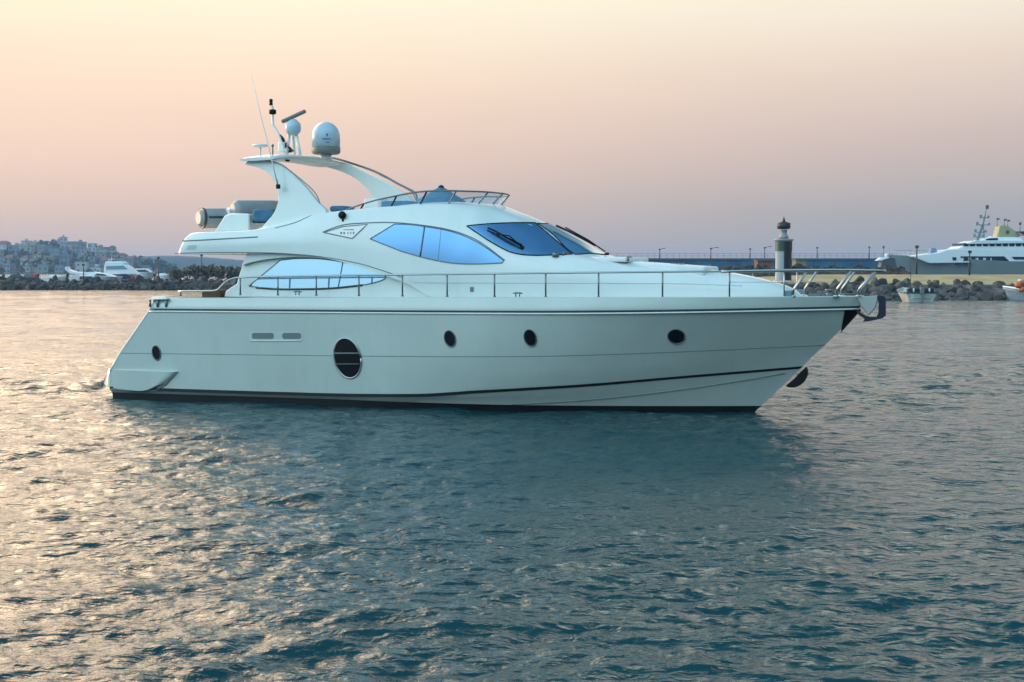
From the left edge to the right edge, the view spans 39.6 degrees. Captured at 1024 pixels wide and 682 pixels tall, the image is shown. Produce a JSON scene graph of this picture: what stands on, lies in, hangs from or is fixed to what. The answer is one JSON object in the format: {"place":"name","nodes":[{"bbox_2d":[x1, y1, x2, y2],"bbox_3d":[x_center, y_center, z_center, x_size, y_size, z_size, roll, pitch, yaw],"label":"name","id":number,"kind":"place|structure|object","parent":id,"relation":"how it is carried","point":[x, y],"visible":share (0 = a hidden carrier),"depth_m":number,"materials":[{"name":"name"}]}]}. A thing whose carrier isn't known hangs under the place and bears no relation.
{"place":"outdoors","nodes":[
{"label":"outdoors","id":0,"kind":"place"},
{"bbox_2d":[7,274,30,279],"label":"parked car","id":1,"kind":"object","parent":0,"point":[19,276],"visible":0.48,"depth_m":258.96,"materials":[{"name":"grey paint"}]},
{"bbox_2d":[23,274,40,280],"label":"parked car","id":2,"kind":"object","parent":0,"point":[31,276],"visible":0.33,"depth_m":260.91,"materials":[{"name":"grey paint"}]},
{"bbox_2d":[0,247,159,273],"bbox_3d":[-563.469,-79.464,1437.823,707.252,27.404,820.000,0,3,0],"label":"hill","id":3,"kind":"structure","parent":0,"point":[35,268],"depth_m":1082.95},
{"bbox_2d":[0,257,4,264],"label":"house","id":4,"kind":"structure","parent":3,"relation":"on","point":[2,259],"depth_m":1118.09,"materials":[{"name":"paint"}]},
{"bbox_2d":[0,249,5,256],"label":"house","id":5,"kind":"structure","parent":3,"relation":"on","point":[2,252],"depth_m":1187.95,"materials":[{"name":"paint"}]},
{"bbox_2d":[0,242,10,249],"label":"house","id":6,"kind":"structure","parent":3,"relation":"on","point":[4,245],"depth_m":1257.44,"materials":[{"name":"paint"}]},
{"bbox_2d":[3,260,15,273],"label":"house","id":7,"kind":"structure","parent":3,"relation":"on","point":[9,267],"depth_m":1058.96,"materials":[{"name":"paint"}]},
{"bbox_2d":[4,255,19,263],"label":"house","id":8,"kind":"structure","parent":3,"relation":"on","point":[10,257],"depth_m":1119.59,"materials":[{"name":"paint"}]},
{"bbox_2d":[8,249,19,255],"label":"house","id":9,"kind":"structure","parent":3,"relation":"on","point":[16,251],"depth_m":1187.67,"materials":[{"name":"paint"}]},
{"bbox_2d":[20,255,32,264],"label":"house","id":10,"kind":"structure","parent":3,"relation":"on","point":[25,258],"depth_m":1118.61,"materials":[{"name":"paint"}]},
{"bbox_2d":[20,244,33,256],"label":"house","id":11,"kind":"structure","parent":3,"relation":"on","point":[26,247],"depth_m":1188.06,"materials":[{"name":"paint"}]},
{"bbox_2d":[21,263,32,271],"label":"house","id":12,"kind":"structure","parent":3,"relation":"on","point":[27,267],"depth_m":1058.81,"materials":[{"name":"paint"}]},
{"bbox_2d":[29,256,37,264],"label":"house","id":13,"kind":"structure","parent":3,"relation":"on","point":[33,259],"depth_m":1118.13,"materials":[{"name":"paint"}]},
{"bbox_2d":[37,249,47,256],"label":"house","id":14,"kind":"structure","parent":3,"relation":"on","point":[40,251],"depth_m":1188.00,"materials":[{"name":"paint"}]},
{"bbox_2d":[34,244,51,250],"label":"house","id":15,"kind":"structure","parent":3,"relation":"on","point":[40,246],"depth_m":1257.53,"materials":[{"name":"paint"}]},
{"bbox_2d":[37,262,52,272],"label":"house","id":16,"kind":"structure","parent":3,"relation":"on","point":[43,267],"depth_m":1058.67,"materials":[{"name":"paint"}]},
{"bbox_2d":[44,255,58,263],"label":"house","id":17,"kind":"structure","parent":3,"relation":"on","point":[51,257],"depth_m":1118.54,"materials":[{"name":"paint"}]},
{"bbox_2d":[48,248,63,255],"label":"house","id":18,"kind":"structure","parent":3,"relation":"on","point":[54,251],"depth_m":1187.71,"materials":[{"name":"paint"}]},
{"bbox_2d":[54,265,69,272],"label":"house","id":19,"kind":"structure","parent":3,"relation":"on","point":[59,268],"depth_m":1058.66,"materials":[{"name":"paint"}]},
{"bbox_2d":[59,235,67,247],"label":"house","id":20,"kind":"structure","parent":3,"relation":"on","point":[62,239],"depth_m":1336.73,"materials":[{"name":"paint"}]},
{"bbox_2d":[61,241,68,247],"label":"house","id":21,"kind":"structure","parent":3,"relation":"on","point":[63,244],"depth_m":1257.30,"materials":[{"name":"paint"}]},
{"bbox_2d":[60,247,71,253],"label":"house","id":22,"kind":"structure","parent":3,"relation":"on","point":[66,249],"depth_m":1190.46,"materials":[{"name":"paint"}]},
{"bbox_2d":[59,252,73,264],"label":"house","id":23,"kind":"structure","parent":3,"relation":"on","point":[65,257],"depth_m":1118.24,"materials":[{"name":"paint"}]},
{"bbox_2d":[67,244,79,249],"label":"house","id":24,"kind":"structure","parent":3,"relation":"on","point":[69,245],"depth_m":1257.27,"materials":[{"name":"paint"}]},
{"bbox_2d":[71,246,83,254],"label":"house","id":25,"kind":"structure","parent":3,"relation":"on","point":[76,249],"depth_m":1187.56,"materials":[{"name":"paint"}]},
{"bbox_2d":[75,240,86,245],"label":"house","id":26,"kind":"structure","parent":3,"relation":"on","point":[85,243],"depth_m":1337.35,"materials":[{"name":"paint"}]},
{"bbox_2d":[75,261,88,271],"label":"house","id":27,"kind":"structure","parent":3,"relation":"on","point":[78,266],"depth_m":1058.55,"materials":[{"name":"paint"}]},
{"bbox_2d":[81,246,90,258],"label":"house","id":28,"kind":"structure","parent":3,"relation":"on","point":[85,250],"depth_m":1187.99,"materials":[{"name":"paint"}]},
{"bbox_2d":[0,239,176,273],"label":"hillside trees","id":29,"kind":"object","parent":3,"relation":"on","point":[165,267],"visible":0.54,"depth_m":1141.72,"materials":[{"name":"green plant"}]},
{"bbox_2d":[88,256,98,266],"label":"house","id":30,"kind":"structure","parent":3,"relation":"on","point":[93,261],"depth_m":1118.48,"materials":[{"name":"paint"}]},
{"bbox_2d":[88,244,99,252],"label":"house","id":31,"kind":"structure","parent":3,"relation":"on","point":[93,247],"depth_m":1257.50,"materials":[{"name":"paint"}]},
{"bbox_2d":[89,264,103,272],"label":"house","id":32,"kind":"structure","parent":3,"relation":"on","point":[97,267],"depth_m":1059.01,"materials":[{"name":"paint"}]},
{"bbox_2d":[95,253,109,258],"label":"house","id":33,"kind":"structure","parent":3,"relation":"on","point":[101,255],"depth_m":1188.03,"materials":[{"name":"paint"}]},
{"bbox_2d":[96,249,108,252],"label":"house","id":34,"kind":"structure","parent":3,"relation":"on","point":[102,250],"depth_m":1257.59,"materials":[{"name":"paint"}]},
{"bbox_2d":[99,258,115,266],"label":"house","id":35,"kind":"structure","parent":3,"relation":"on","point":[102,261],"depth_m":1118.83,"materials":[{"name":"paint"}]},
{"bbox_2d":[108,246,115,254],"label":"house","id":36,"kind":"structure","parent":3,"relation":"on","point":[112,249],"depth_m":1257.69,"materials":[{"name":"paint"}]},
{"bbox_2d":[106,255,120,258],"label":"house","id":37,"kind":"structure","parent":3,"relation":"on","point":[115,256],"depth_m":1189.10,"materials":[{"name":"paint"}]},
{"bbox_2d":[116,258,125,260],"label":"house","id":38,"kind":"structure","parent":3,"relation":"on","point":[120,259],"depth_m":1118.13,"materials":[{"name":"paint"}]},
{"bbox_2d":[116,253,127,257],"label":"house","id":39,"kind":"structure","parent":3,"relation":"on","point":[121,254],"depth_m":1258.57,"materials":[{"name":"paint"}]},
{"bbox_2d":[124,256,139,266],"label":"house","id":40,"kind":"structure","parent":3,"relation":"on","point":[131,260],"depth_m":1119.67,"materials":[{"name":"paint"}]},
{"bbox_2d":[137,265,149,268],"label":"house","id":41,"kind":"structure","parent":3,"relation":"on","point":[145,266],"depth_m":1118.63,"materials":[{"name":"paint"}]},
{"bbox_2d":[137,256,243,271],"bbox_3d":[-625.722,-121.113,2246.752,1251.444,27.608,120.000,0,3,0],"label":"hills","id":42,"kind":"structure","parent":0,"point":[181,262],"depth_m":2220.78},
{"bbox_2d":[0,273,1023,681],"bbox_3d":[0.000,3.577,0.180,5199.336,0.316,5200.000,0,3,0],"label":"water","id":43,"kind":"structure","parent":0,"point":[850,509],"depth_m":19.82,"materials":[{"name":"teal liquid"}]},
{"bbox_2d":[43,275,65,280],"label":"motorboat","id":44,"kind":"object","parent":43,"relation":"on","point":[59,277],"visible":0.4,"depth_m":285.74,"materials":[{"name":"white plastic"}]},
{"bbox_2d":[65,267,122,279],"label":"motorboat","id":45,"kind":"object","parent":43,"relation":"on","point":[90,275],"visible":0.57,"depth_m":277.29,"materials":[{"name":"white plastic"}]},
{"bbox_2d":[104,256,146,280],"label":"motorboat","id":46,"kind":"object","parent":43,"relation":"on","point":[125,269],"visible":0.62,"depth_m":290.90,"materials":[{"name":"white plastic"}]},
{"bbox_2d":[133,268,155,279],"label":"motorboat","id":47,"kind":"object","parent":43,"relation":"on","point":[147,272],"visible":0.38,"depth_m":305.34,"materials":[{"name":"white plastic"}]},
{"bbox_2d":[157,273,169,279],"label":"motorboat","id":48,"kind":"object","parent":43,"relation":"on","point":[164,276],"visible":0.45,"depth_m":285.82,"materials":[{"name":"white plastic"}]},
{"bbox_2d":[102,75,885,412],"bbox_3d":[-0.838,-2.344,38.406,21.278,9.616,5.548,1,3,20],"label":"motor yacht","id":49,"kind":"object","parent":43,"relation":"on","point":[386,295],"visible":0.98,"depth_m":36.41,"materials":[{"name":"white plastic"}]},
{"bbox_2d":[195,200,277,228],"bbox_3d":[-7.575,-3.601,40.345,2.819,0.835,2.452,0,3,0],"label":"inflatable tender","id":50,"kind":"object","parent":49,"relation":"on","point":[262,211],"visible":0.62,"depth_m":40.21,"materials":[{"name":"grey rubber"}]},
{"bbox_2d":[280,134,293,152],"bbox_3d":[-6.353,-5.563,40.041,0.456,0.558,0.118,1,3,20],"label":"flag","id":51,"kind":"object","parent":49,"relation":"attached to","point":[291,150],"visible":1,"depth_m":40.03,"materials":[{"name":"blue fabric"}]},
{"bbox_2d":[609,253,896,267],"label":"harbour wall","id":52,"kind":"structure","parent":43,"relation":"in","point":[742,262],"depth_m":349.47,"materials":[{"name":"concrete"}]},
{"bbox_2d":[875,246,895,267],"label":"workboat","id":53,"kind":"object","parent":43,"relation":"on","point":[889,260],"visible":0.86,"depth_m":238.64,"materials":[{"name":"grey"}]},
{"bbox_2d":[788,282,1017,299],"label":"rubble bank","id":54,"kind":"structure","parent":43,"relation":"in","point":[952,296],"depth_m":169.04,"materials":[{"name":"stone"}]},
{"bbox_2d":[806,287,816,294],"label":"boulder","id":55,"kind":"object","parent":54,"relation":"on","point":[810,290],"visible":0.47,"depth_m":167.66,"materials":[{"name":"stone"}]},
{"bbox_2d":[812,283,820,288],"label":"boulder","id":56,"kind":"object","parent":54,"relation":"on","point":[816,285],"visible":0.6,"depth_m":169.84,"materials":[{"name":"stone"}]},
{"bbox_2d":[822,283,829,289],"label":"boulder","id":57,"kind":"object","parent":54,"relation":"on","point":[825,286],"visible":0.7,"depth_m":169.89,"materials":[{"name":"stone"}]},
{"bbox_2d":[833,283,844,290],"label":"boulder","id":58,"kind":"object","parent":54,"relation":"on","point":[835,286],"visible":0.43,"depth_m":169.34,"materials":[{"name":"stone"}]},
{"bbox_2d":[847,284,855,290],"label":"boulder","id":59,"kind":"object","parent":54,"relation":"on","point":[851,287],"visible":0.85,"depth_m":170.19,"materials":[{"name":"stone"}]},
{"bbox_2d":[862,286,867,292],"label":"boulder","id":60,"kind":"object","parent":54,"relation":"on","point":[864,289],"visible":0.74,"depth_m":168.97,"materials":[{"name":"stone"}]},
{"bbox_2d":[869,286,879,293],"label":"boulder","id":61,"kind":"object","parent":54,"relation":"on","point":[874,288],"visible":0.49,"depth_m":167.91,"materials":[{"name":"stone"}]},
{"bbox_2d":[869,291,879,295],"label":"boulder","id":62,"kind":"object","parent":54,"relation":"on","point":[873,293],"visible":0.34,"depth_m":166.18,"materials":[{"name":"stone"}]},
{"bbox_2d":[877,292,892,299],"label":"boulder","id":63,"kind":"object","parent":54,"relation":"on","point":[889,295],"visible":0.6,"depth_m":166.95,"materials":[{"name":"stone"}]},
{"bbox_2d":[894,281,905,292],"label":"boulder","id":64,"kind":"object","parent":54,"relation":"on","point":[900,284],"visible":0.71,"depth_m":168.99,"materials":[{"name":"stone"}]},
{"bbox_2d":[909,281,922,287],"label":"boulder","id":65,"kind":"object","parent":54,"relation":"on","point":[916,283],"visible":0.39,"depth_m":169.54,"materials":[{"name":"stone"}]},
{"bbox_2d":[927,281,933,287],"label":"boulder","id":66,"kind":"object","parent":54,"relation":"on","point":[930,284],"visible":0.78,"depth_m":170.76,"materials":[{"name":"stone"}]},
{"bbox_2d":[933,280,939,288],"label":"boulder","id":67,"kind":"object","parent":54,"relation":"on","point":[936,283],"visible":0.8,"depth_m":170.56,"materials":[{"name":"stone"}]},
{"bbox_2d":[934,289,940,299],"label":"boulder","id":68,"kind":"object","parent":54,"relation":"on","point":[937,296],"visible":0.3,"depth_m":166.49,"materials":[{"name":"stone"}]},
{"bbox_2d":[945,286,956,292],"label":"boulder","id":69,"kind":"object","parent":54,"relation":"on","point":[952,289],"visible":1,"depth_m":168.91,"materials":[{"name":"stone"}]},
{"bbox_2d":[956,287,967,299],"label":"boulder","id":70,"kind":"object","parent":54,"relation":"on","point":[962,294],"visible":0.9,"depth_m":167.69,"materials":[{"name":"stone"}]},
{"bbox_2d":[966,284,975,290],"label":"boulder","id":71,"kind":"object","parent":54,"relation":"on","point":[968,286],"visible":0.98,"depth_m":169.85,"materials":[{"name":"stone"}]},
{"bbox_2d":[968,288,975,295],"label":"boulder","id":72,"kind":"object","parent":54,"relation":"on","point":[971,291],"visible":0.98,"depth_m":168.55,"materials":[{"name":"stone"}]},
{"bbox_2d":[975,284,981,291],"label":"boulder","id":73,"kind":"object","parent":54,"relation":"on","point":[977,288],"visible":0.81,"depth_m":169.49,"materials":[{"name":"stone"}]},
{"bbox_2d":[978,284,985,291],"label":"boulder","id":74,"kind":"object","parent":54,"relation":"on","point":[982,287],"visible":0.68,"depth_m":169.25,"materials":[{"name":"stone"}]},
{"bbox_2d":[978,291,992,299],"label":"boulder","id":75,"kind":"object","parent":54,"relation":"on","point":[985,295],"visible":0.69,"depth_m":166.87,"materials":[{"name":"stone"}]},
{"bbox_2d":[992,294,1005,299],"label":"boulder","id":76,"kind":"object","parent":54,"relation":"on","point":[998,297],"visible":0.73,"depth_m":166.08,"materials":[{"name":"stone"}]},
{"bbox_2d":[992,281,1005,287],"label":"boulder","id":77,"kind":"object","parent":54,"relation":"on","point":[1000,284],"visible":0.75,"depth_m":171.18,"materials":[{"name":"stone"}]},
{"bbox_2d":[798,285,1023,286],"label":"mole","id":78,"kind":"object","parent":43,"relation":"in","point":[923,285],"depth_m":171.58,"materials":[{"name":"concrete"}]},
{"bbox_2d":[753,260,773,266],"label":"hut","id":79,"kind":"object","parent":78,"relation":"on","point":[763,263],"visible":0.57,"depth_m":212.39,"materials":[{"name":"concrete"}]},
{"bbox_2d":[773,217,793,280],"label":"harbour light","id":80,"kind":"object","parent":78,"relation":"on","point":[783,250],"visible":0.91,"depth_m":176.58,"materials":[{"name":"white"}]},
{"bbox_2d":[792,259,806,266],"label":"hut","id":81,"kind":"object","parent":78,"relation":"on","point":[800,262],"visible":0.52,"depth_m":212.39,"materials":[{"name":"concrete"}]},
{"bbox_2d":[702,263,913,276],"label":"rock bank","id":82,"kind":"object","parent":78,"relation":"on","point":[897,270],"visible":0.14,"depth_m":207.85,"materials":[{"name":"stone"}]},
{"bbox_2d":[853,276,864,281],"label":"boulder","id":83,"kind":"object","parent":78,"relation":"on","point":[860,278],"visible":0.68,"depth_m":172.22,"materials":[{"name":"stone"}]},
{"bbox_2d":[870,277,877,284],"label":"boulder","id":84,"kind":"object","parent":78,"relation":"on","point":[875,279],"visible":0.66,"depth_m":172.43,"materials":[{"name":"stone"}]},
{"bbox_2d":[878,278,887,284],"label":"boulder","id":85,"kind":"object","parent":78,"relation":"on","point":[882,281],"visible":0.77,"depth_m":171.90,"materials":[{"name":"stone"}]},
{"bbox_2d":[758,275,1023,284],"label":"gravel path","id":86,"kind":"structure","parent":78,"relation":"on","point":[984,279],"depth_m":183.45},
{"bbox_2d":[915,245,918,273],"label":"street lamp","id":87,"kind":"object","parent":86,"relation":"on","point":[916,246],"visible":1,"depth_m":186.30,"materials":[{"name":"grey metal"}]},
{"bbox_2d":[968,251,971,274],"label":"street lamp","id":88,"kind":"object","parent":86,"relation":"on","point":[969,252],"visible":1,"depth_m":186.32,"materials":[{"name":"grey metal"}]},
{"bbox_2d":[953,279,960,284],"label":"boulder","id":89,"kind":"object","parent":78,"relation":"on","point":[956,281],"visible":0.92,"depth_m":171.83,"materials":[{"name":"stone"}]},
{"bbox_2d":[961,280,970,284],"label":"boulder","id":90,"kind":"object","parent":78,"relation":"on","point":[964,282],"visible":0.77,"depth_m":172.01,"materials":[{"name":"stone"}]},
{"bbox_2d":[896,266,936,301],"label":"moored boat","id":91,"kind":"object","parent":43,"relation":"on","point":[920,294],"visible":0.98,"depth_m":155.77,"materials":[{"name":"white plastic"}]},
{"bbox_2d":[890,205,1023,274],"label":"superyacht","id":92,"kind":"object","parent":43,"relation":"on","point":[1000,251],"visible":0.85,"depth_m":258.02,"materials":[{"name":"white paint"},{"name":"grey paint"},{"name":"dark glass"}]},
{"bbox_2d":[1003,279,1023,299],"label":"moored boat","id":93,"kind":"object","parent":43,"relation":"on","point":[1016,291],"visible":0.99,"depth_m":165.96,"materials":[{"name":"white plastic"}]},
{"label":"breakwater","id":94,"kind":"structure","parent":43,"relation":"in","visible":0},
{"bbox_2d":[90,276,100,281],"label":"boulder","id":95,"kind":"object","parent":94,"relation":"on","point":[98,278],"visible":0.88,"depth_m":250.76,"materials":[{"name":"stone"}]},
{"bbox_2d":[0,279,232,289],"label":"breakwater rubble","id":96,"kind":"object","parent":94,"relation":"on","point":[203,285],"visible":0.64,"depth_m":247.90,"materials":[{"name":"stone"}]},
{"bbox_2d":[82,277,88,286],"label":"boulder","id":97,"kind":"object","parent":96,"relation":"on","point":[85,280],"visible":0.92,"depth_m":248.14,"materials":[{"name":"stone"}]},
{"bbox_2d":[101,283,111,289],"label":"boulder","id":98,"kind":"object","parent":96,"relation":"on","point":[107,285],"visible":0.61,"depth_m":246.64,"materials":[{"name":"stone"}]},
{"bbox_2d":[231,279,237,285],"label":"boulder","id":99,"kind":"object","parent":96,"relation":"on","point":[234,282],"visible":0.61,"depth_m":248.56,"materials":[{"name":"stone"}]},
{"bbox_2d":[133,275,144,281],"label":"boulder","id":100,"kind":"object","parent":94,"relation":"on","point":[139,278],"visible":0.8,"depth_m":250.66,"materials":[{"name":"stone"}]},
{"bbox_2d":[168,270,181,279],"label":"shrub","id":101,"kind":"object","parent":94,"relation":"on","point":[172,274],"visible":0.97,"depth_m":256.64,"materials":[{"name":"green plant"}]},
{"bbox_2d":[171,267,186,279],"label":"shrub","id":102,"kind":"object","parent":94,"relation":"on","point":[181,274],"visible":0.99,"depth_m":256.91,"materials":[{"name":"green plant"}]},
{"bbox_2d":[179,266,194,278],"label":"shrub","id":103,"kind":"object","parent":94,"relation":"on","point":[188,272],"visible":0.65,"depth_m":258.40,"materials":[{"name":"green plant"}]},
{"bbox_2d":[189,263,205,278],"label":"shrub","id":104,"kind":"object","parent":94,"relation":"on","point":[195,270],"visible":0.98,"depth_m":255.76,"materials":[{"name":"green plant"}]},
{"bbox_2d":[197,266,215,278],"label":"shrub","id":105,"kind":"object","parent":94,"relation":"on","point":[210,271],"visible":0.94,"depth_m":256.87,"materials":[{"name":"green plant"}]},
{"bbox_2d":[206,263,225,279],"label":"shrub","id":106,"kind":"object","parent":94,"relation":"on","point":[213,265],"visible":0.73,"depth_m":258.00,"materials":[{"name":"green plant"}]},
{"bbox_2d":[214,265,238,279],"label":"shrub","id":107,"kind":"object","parent":94,"relation":"on","point":[220,272],"visible":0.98,"depth_m":256.53,"materials":[{"name":"green plant"}]},
{"bbox_2d":[227,267,241,279],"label":"shrub","id":108,"kind":"object","parent":94,"relation":"on","point":[239,271],"visible":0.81,"depth_m":256.85,"materials":[{"name":"green plant"}]},
{"bbox_2d":[0,0,1023,259],"label":"sky","id":109,"kind":"structure","parent":0,"point":[626,126],"materials":[{"name":"pink"}]}
]}

